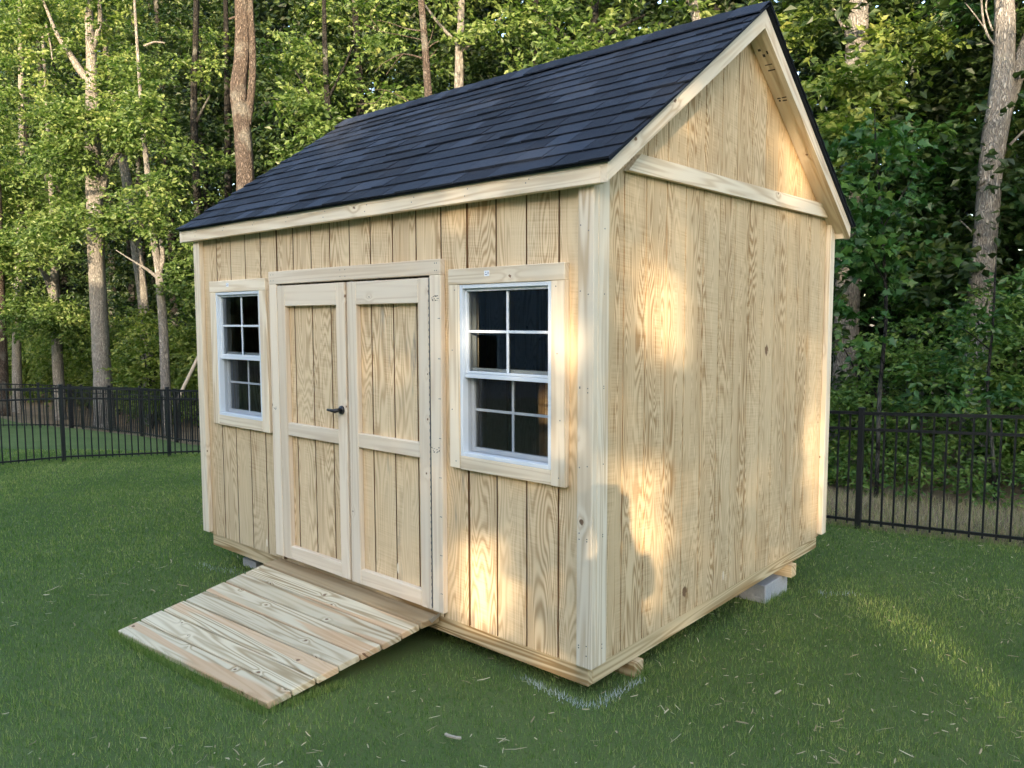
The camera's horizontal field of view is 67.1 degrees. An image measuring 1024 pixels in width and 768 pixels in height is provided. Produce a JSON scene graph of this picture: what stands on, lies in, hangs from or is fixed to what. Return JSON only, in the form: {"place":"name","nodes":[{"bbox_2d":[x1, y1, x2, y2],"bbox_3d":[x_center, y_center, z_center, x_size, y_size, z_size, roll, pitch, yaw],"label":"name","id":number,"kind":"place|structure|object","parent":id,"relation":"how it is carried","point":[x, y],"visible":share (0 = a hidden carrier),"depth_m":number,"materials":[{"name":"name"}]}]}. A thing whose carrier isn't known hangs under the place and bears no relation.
{"place":"outdoors","nodes":[
{"label":"outdoors","id":0,"kind":"place"},
{"bbox_2d":[0,418,1023,767],"bbox_3d":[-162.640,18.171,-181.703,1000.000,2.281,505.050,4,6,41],"label":"lawn","id":1,"kind":"structure","parent":0,"point":[416,644],"depth_m":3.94,"materials":[{"name":"green plant"}]},
{"bbox_2d":[0,383,71,427],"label":"metal fence","id":2,"kind":"object","parent":1,"relation":"on","point":[47,391],"visible":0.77,"depth_m":20.83,"materials":[{"name":"black metal"}]},
{"bbox_2d":[5,222,73,379],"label":"distant trees","id":3,"kind":"object","parent":1,"relation":"on","point":[35,284],"visible":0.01,"depth_m":42.09,"materials":[{"name":"green plant"}]},
{"bbox_2d":[0,384,200,464],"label":"metal fence","id":4,"kind":"object","parent":1,"relation":"on","point":[60,388],"visible":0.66,"depth_m":12.42,"materials":[{"name":"black metal"}]},
{"bbox_2d":[243,557,263,568],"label":"concrete block","id":5,"kind":"structure","parent":1,"relation":"on","point":[251,563],"depth_m":6.04,"materials":[{"name":"grey concrete"}]},
{"bbox_2d":[118,559,439,708],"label":"ramp","id":6,"kind":"structure","parent":1,"relation":"on","point":[272,633],"depth_m":4.40,"materials":[{"name":"beige wood"}]},
{"bbox_2d":[444,733,460,738],"bbox_3d":[-0.255,1.513,3.310,0.081,0.014,0.024,2,5,21],"label":"wood scrap","id":7,"kind":"object","parent":1,"relation":"on","point":[451,736],"visible":1,"depth_m":3.31,"materials":[{"name":"beige wood"}]},
{"bbox_2d":[1,504,1023,767],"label":"grass clippings","id":8,"kind":"object","parent":1,"relation":"on","point":[631,696],"depth_m":3.61,"materials":[{"name":"green plant"}]},
{"bbox_2d":[176,0,855,686],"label":"shed","id":9,"kind":"structure","parent":1,"relation":"on","point":[530,366],"depth_m":4.52,"materials":[{"name":"brown wood"}]},
{"bbox_2d":[215,290,262,420],"bbox_3d":[-1.957,-0.214,5.660,0.610,0.920,0.109,4,6,41],"label":"window","id":10,"kind":"structure","parent":9,"relation":"in","point":[225,354],"depth_m":5.80,"materials":[{"name":"white plastic"}]},
{"bbox_2d":[277,282,351,579],"bbox_3d":[-1.315,0.290,5.052,0.748,1.875,0.119,4,6,41],"label":"door","id":11,"kind":"structure","parent":9,"relation":"in","point":[313,335],"depth_m":5.08,"materials":[{"name":"brown wood"}]},
{"bbox_2d":[347,278,432,608],"bbox_3d":[-0.719,0.330,4.573,0.738,1.877,0.047,4,6,41],"label":"door","id":12,"kind":"structure","parent":9,"relation":"in","point":[388,326],"depth_m":4.58,"materials":[{"name":"brown wood"}]},
{"bbox_2d":[459,281,550,469],"bbox_3d":[-0.009,-0.056,3.962,0.621,0.915,0.109,4,6,41],"label":"window","id":13,"kind":"structure","parent":9,"relation":"in","point":[470,374],"depth_m":4.04,"materials":[{"name":"white plastic"}]},
{"bbox_2d":[70,384,1023,543],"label":"metal fence","id":14,"kind":"object","parent":1,"relation":"on","point":[861,413],"visible":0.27,"depth_m":7.58,"materials":[{"name":"black metal"}]},
{"bbox_2d":[527,678,644,710],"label":"painted grass","id":15,"kind":"structure","parent":1,"relation":"on","point":[574,702],"depth_m":3.80,"materials":[{"name":"green plant"}]},
{"bbox_2d":[739,574,786,603],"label":"concrete block","id":16,"kind":"structure","parent":1,"relation":"on","point":[765,589],"depth_m":5.52,"materials":[{"name":"grey concrete"}]},
{"bbox_2d":[0,0,1023,324],"label":"sky","id":17,"kind":"structure","parent":0,"point":[659,2],"materials":[{"name":"white"}]},
{"bbox_2d":[1,325,1023,546],"bbox_3d":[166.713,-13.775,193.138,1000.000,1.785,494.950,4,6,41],"label":"woodland floor","id":18,"kind":"structure","parent":0,"point":[1018,491],"depth_m":9.95,"materials":[{"name":"green plant"}]},
{"bbox_2d":[0,82,28,415],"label":"oak tree","id":19,"kind":"object","parent":18,"relation":"on","point":[4,373],"visible":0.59,"depth_m":26.94,"materials":[{"name":"green plant"}]},
{"bbox_2d":[7,344,41,403],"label":"shrub","id":20,"kind":"object","parent":18,"relation":"on","point":[27,381],"visible":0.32,"depth_m":33.65,"materials":[{"name":"green plant"}]},
{"bbox_2d":[0,4,50,297],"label":"woodland tree","id":21,"kind":"object","parent":18,"relation":"on","point":[10,90],"visible":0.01,"depth_m":48.77,"materials":[{"name":"green plant"}]},
{"bbox_2d":[7,331,47,398],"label":"shrub","id":22,"kind":"object","parent":18,"relation":"on","point":[23,341],"visible":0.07,"depth_m":35.18,"materials":[{"name":"green plant"}]},
{"bbox_2d":[0,9,74,319],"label":"woodland tree","id":23,"kind":"object","parent":18,"relation":"on","point":[26,126],"visible":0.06,"depth_m":42.64,"materials":[{"name":"green plant"}]},
{"bbox_2d":[0,7,77,302],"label":"woodland tree","id":24,"kind":"object","parent":18,"relation":"on","point":[31,126],"visible":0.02,"depth_m":47.38,"materials":[{"name":"green plant"}]},
{"bbox_2d":[0,0,83,412],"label":"oak tree","id":25,"kind":"object","parent":18,"relation":"on","point":[7,206],"visible":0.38,"depth_m":29.57,"materials":[{"name":"green plant"}]},
{"bbox_2d":[0,0,88,307],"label":"woodland tree","id":26,"kind":"object","parent":18,"relation":"on","point":[78,297],"visible":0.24,"depth_m":40.43,"materials":[{"name":"green plant"}]},
{"bbox_2d":[21,326,77,394],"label":"shrub","id":27,"kind":"object","parent":18,"relation":"on","point":[43,377],"visible":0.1,"depth_m":33.03,"materials":[{"name":"green plant"}]},
{"bbox_2d":[0,0,101,315],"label":"woodland tree","id":28,"kind":"object","parent":18,"relation":"on","point":[64,277],"visible":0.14,"depth_m":46.02,"materials":[{"name":"green plant"}]},
{"bbox_2d":[24,325,85,408],"bbox_3d":[-18.917,-0.757,32.287,3.188,3.825,2.475,4,6,41],"label":"shrub","id":29,"kind":"object","parent":18,"relation":"on","point":[44,366],"visible":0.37,"depth_m":31.88,"materials":[{"name":"green plant"}]},
{"bbox_2d":[0,35,118,420],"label":"oak tree","id":30,"kind":"object","parent":18,"relation":"on","point":[58,319],"visible":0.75,"depth_m":26.50,"materials":[{"name":"green plant"}]},
{"bbox_2d":[47,302,111,408],"bbox_3d":[-17.393,-1.102,31.552,3.253,4.454,2.434,2,5,26],"label":"shrub","id":31,"kind":"object","parent":18,"relation":"on","point":[72,361],"visible":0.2,"depth_m":31.11,"materials":[{"name":"green plant"}]},
{"bbox_2d":[64,353,115,409],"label":"shrub","id":32,"kind":"object","parent":18,"relation":"on","point":[82,375],"visible":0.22,"depth_m":30.20,"materials":[{"name":"green plant"}]},
{"bbox_2d":[0,0,181,429],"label":"oak tree","id":33,"kind":"object","parent":18,"relation":"on","point":[90,120],"visible":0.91,"depth_m":23.76,"materials":[{"name":"green plant"}]},
{"bbox_2d":[50,0,147,325],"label":"woodland tree","id":34,"kind":"object","parent":18,"relation":"on","point":[122,238],"visible":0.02,"depth_m":40.18,"materials":[{"name":"green plant"}]},
{"bbox_2d":[82,315,136,414],"bbox_3d":[-15.044,-0.613,29.615,3.097,4.085,2.370,4,6,41],"label":"shrub","id":35,"kind":"object","parent":18,"relation":"on","point":[117,326],"visible":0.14,"depth_m":29.12,"materials":[{"name":"green plant"}]},
{"bbox_2d":[112,365,134,418],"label":"shrub","id":36,"kind":"object","parent":18,"relation":"on","point":[114,371],"visible":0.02,"depth_m":28.02,"materials":[{"name":"green plant"}]},
{"bbox_2d":[62,0,187,331],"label":"woodland tree","id":37,"kind":"object","parent":18,"relation":"on","point":[127,251],"visible":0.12,"depth_m":36.17,"materials":[{"name":"green plant"}]},
{"bbox_2d":[73,18,184,424],"bbox_3d":[-13.148,-6.592,26.284,3.795,16.161,3.394,4,6,41],"label":"oak tree","id":38,"kind":"object","parent":18,"relation":"on","point":[139,271],"visible":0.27,"depth_m":25.89,"materials":[{"name":"green plant"}]},
{"bbox_2d":[73,0,190,339],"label":"woodland tree","id":39,"kind":"object","parent":18,"relation":"on","point":[127,281],"visible":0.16,"depth_m":33.75,"materials":[{"name":"green plant"}]},
{"bbox_2d":[110,340,158,421],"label":"shrub","id":40,"kind":"object","parent":18,"relation":"on","point":[115,385],"visible":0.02,"depth_m":26.83,"materials":[{"name":"green plant"}]},
{"bbox_2d":[97,314,192,428],"bbox_3d":[-11.419,-0.413,24.347,2.974,3.890,2.928,4,6,41],"label":"shrub","id":41,"kind":"object","parent":18,"relation":"on","point":[152,363],"visible":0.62,"depth_m":23.84,"materials":[{"name":"green plant"}]},
{"bbox_2d":[111,303,182,423],"bbox_3d":[-12.190,-0.460,25.942,3.198,4.537,2.518,4,6,41],"label":"shrub","id":42,"kind":"object","parent":18,"relation":"on","point":[138,318],"visible":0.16,"depth_m":25.45,"materials":[{"name":"green plant"}]},
{"bbox_2d":[98,0,200,315],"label":"woodland tree","id":43,"kind":"object","parent":18,"relation":"on","point":[152,278],"visible":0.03,"depth_m":39.70,"materials":[{"name":"green plant"}]},
{"bbox_2d":[95,0,213,434],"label":"birch like tree","id":44,"kind":"object","parent":18,"relation":"on","point":[152,216],"visible":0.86,"depth_m":21.49,"materials":[{"name":"green plant"}]},
{"bbox_2d":[108,0,217,401],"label":"woodland tree","id":45,"kind":"object","parent":18,"relation":"on","point":[157,17],"visible":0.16,"depth_m":31.99,"materials":[{"name":"green plant"}]},
{"bbox_2d":[153,307,198,427],"bbox_3d":[-9.759,-0.404,24.005,3.247,4.340,2.686,4,6,41],"label":"shrub","id":46,"kind":"object","parent":18,"relation":"on","point":[181,337],"visible":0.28,"depth_m":23.24,"materials":[{"name":"green plant"}]},
{"bbox_2d":[172,357,196,405],"bbox_3d":[-8.490,-0.597,20.693,1.283,2.406,0.107,-4,6,-39],"label":"dead pole","id":47,"kind":"object","parent":18,"relation":"on","point":[185,383],"visible":0.3,"depth_m":20.57,"materials":[{"name":"beige wood"}]},
{"bbox_2d":[171,351,198,424],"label":"shrub","id":48,"kind":"object","parent":18,"relation":"on","point":[185,367],"visible":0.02,"depth_m":22.65,"materials":[{"name":"green plant"}]},
{"bbox_2d":[154,0,235,215],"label":"oak tree","id":49,"kind":"object","parent":18,"relation":"on","point":[195,74],"visible":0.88,"depth_m":24.92,"materials":[{"name":"green plant"}]},
{"bbox_2d":[120,0,281,317],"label":"woodland tree","id":50,"kind":"object","parent":18,"relation":"on","point":[164,13],"visible":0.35,"depth_m":30.11,"materials":[{"name":"green plant"}]},
{"bbox_2d":[141,0,291,350],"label":"woodland tree","id":51,"kind":"object","parent":18,"relation":"on","point":[225,132],"visible":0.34,"depth_m":27.60,"materials":[{"name":"green plant"}]},
{"bbox_2d":[229,0,255,190],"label":"pine tree","id":52,"kind":"object","parent":18,"relation":"on","point":[242,97],"visible":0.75,"depth_m":18.36,"materials":[{"name":"brown plant"}]},
{"bbox_2d":[226,0,390,173],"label":"woodland tree","id":53,"kind":"object","parent":18,"relation":"on","point":[266,82],"visible":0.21,"depth_m":23.25,"materials":[{"name":"green plant"}]},
{"bbox_2d":[252,0,368,165],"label":"oak tree","id":54,"kind":"object","parent":18,"relation":"on","point":[318,100],"visible":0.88,"depth_m":19.45,"materials":[{"name":"green plant"}]},
{"bbox_2d":[283,0,388,144],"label":"woodland tree","id":55,"kind":"object","parent":18,"relation":"on","point":[343,14],"visible":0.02,"depth_m":28.56,"materials":[{"name":"green plant"}]},
{"bbox_2d":[287,0,439,134],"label":"woodland tree","id":56,"kind":"object","parent":18,"relation":"on","point":[366,63],"visible":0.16,"depth_m":23.11,"materials":[{"name":"green plant"}]},
{"bbox_2d":[364,0,438,103],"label":"pine tree","id":57,"kind":"object","parent":18,"relation":"on","point":[425,57],"visible":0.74,"depth_m":16.95,"materials":[{"name":"brown plant"}]},
{"bbox_2d":[341,0,556,113],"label":"oak tree","id":58,"kind":"object","parent":18,"relation":"on","point":[383,39],"visible":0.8,"depth_m":18.79,"materials":[{"name":"green plant"}]},
{"bbox_2d":[346,0,578,104],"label":"woodland tree","id":59,"kind":"object","parent":18,"relation":"on","point":[437,79],"visible":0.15,"depth_m":21.21,"materials":[{"name":"green plant"}]},
{"bbox_2d":[0,0,1023,421],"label":"woodland foliage","id":60,"kind":"object","parent":18,"relation":"on","point":[278,12],"visible":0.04,"depth_m":35.44,"materials":[{"name":"green plant"}]},
{"bbox_2d":[7,94,1023,478],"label":"undergrowth","id":61,"kind":"object","parent":18,"relation":"on","point":[963,270],"visible":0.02,"depth_m":11.71,"materials":[{"name":"green plant"}]},
{"bbox_2d":[436,0,609,85],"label":"woodland tree","id":62,"kind":"object","parent":18,"relation":"on","point":[485,58],"visible":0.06,"depth_m":21.12,"materials":[{"name":"green plant"}]},
{"bbox_2d":[499,0,671,68],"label":"oak tree","id":63,"kind":"object","parent":18,"relation":"on","point":[574,47],"visible":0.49,"depth_m":15.13,"materials":[{"name":"green plant"}]},
{"bbox_2d":[504,0,735,67],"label":"woodland tree","id":64,"kind":"object","parent":18,"relation":"on","point":[626,8],"visible":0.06,"depth_m":17.91,"materials":[{"name":"green plant"}]},
{"bbox_2d":[658,0,720,21],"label":"oak tree","id":65,"kind":"object","parent":18,"relation":"on","point":[694,8],"visible":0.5,"depth_m":13.93,"materials":[{"name":"green plant"}]},
{"bbox_2d":[632,0,835,107],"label":"woodland tree","id":66,"kind":"object","parent":18,"relation":"on","point":[653,17],"visible":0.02,"depth_m":18.90,"materials":[{"name":"green plant"}]},
{"bbox_2d":[626,0,1023,418],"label":"tree foliage","id":67,"kind":"object","parent":18,"relation":"on","point":[836,44],"visible":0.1,"depth_m":12.81,"materials":[{"name":"green plant"}]},
{"bbox_2d":[675,0,1023,386],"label":"woodland tree","id":68,"kind":"object","parent":18,"relation":"on","point":[826,5],"visible":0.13,"depth_m":13.16,"materials":[{"name":"green plant"}]},
{"bbox_2d":[828,335,876,447],"bbox_3d":[4.113,0.345,11.470,2.542,2.624,2.164,4,6,41],"label":"shrub","id":69,"kind":"object","parent":18,"relation":"on","point":[854,392],"visible":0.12,"depth_m":10.69,"materials":[{"name":"green plant"}]},
{"bbox_2d":[748,0,972,455],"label":"oak tree","id":70,"kind":"object","parent":18,"relation":"on","point":[857,78],"visible":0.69,"depth_m":12.04,"materials":[{"name":"green plant"}]},
{"bbox_2d":[824,109,963,497],"bbox_3d":[4.556,-1.000,9.857,3.142,4.957,1.605,-4,6,-40],"label":"maple tree","id":71,"kind":"object","parent":18,"relation":"on","point":[864,267],"visible":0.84,"depth_m":9.49,"materials":[{"name":"green plant"}]},
{"bbox_2d":[828,311,1016,479],"bbox_3d":[5.484,0.217,10.679,2.874,2.442,2.115,4,6,41],"label":"shrub","id":72,"kind":"object","parent":18,"relation":"on","point":[870,403],"visible":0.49,"depth_m":10.53,"materials":[{"name":"green plant"}]},
{"bbox_2d":[826,485,1023,545],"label":"dry grass","id":73,"kind":"structure","parent":18,"relation":"on","point":[940,515],"depth_m":8.28,"materials":[{"name":"green plant"}]},
{"bbox_2d":[827,389,1023,510],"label":"brush","id":74,"kind":"object","parent":18,"relation":"on","point":[978,485],"visible":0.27,"depth_m":9.77,"materials":[{"name":"green plant"}]},
{"bbox_2d":[862,0,1023,467],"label":"oak tree","id":75,"kind":"object","parent":18,"relation":"on","point":[1005,85],"visible":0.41,"depth_m":11.51,"materials":[{"name":"green plant"}]},
{"bbox_2d":[869,0,1023,432],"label":"woodland tree","id":76,"kind":"object","parent":18,"relation":"on","point":[944,100],"visible":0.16,"depth_m":13.69,"materials":[{"name":"green plant"}]},
{"bbox_2d":[885,255,1023,500],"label":"maple tree","id":77,"kind":"object","parent":18,"relation":"on","point":[993,397],"visible":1,"depth_m":9.07,"materials":[{"name":"green plant"}]},
{"bbox_2d":[915,281,1023,469],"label":"shrub","id":78,"kind":"object","parent":18,"relation":"on","point":[999,376],"visible":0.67,"depth_m":9.76,"materials":[{"name":"green plant"}]},
{"bbox_2d":[979,0,1023,166],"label":"woodland tree","id":79,"kind":"object","parent":18,"relation":"on","point":[983,36],"visible":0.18,"depth_m":13.68,"materials":[{"name":"green plant"}]}
]}

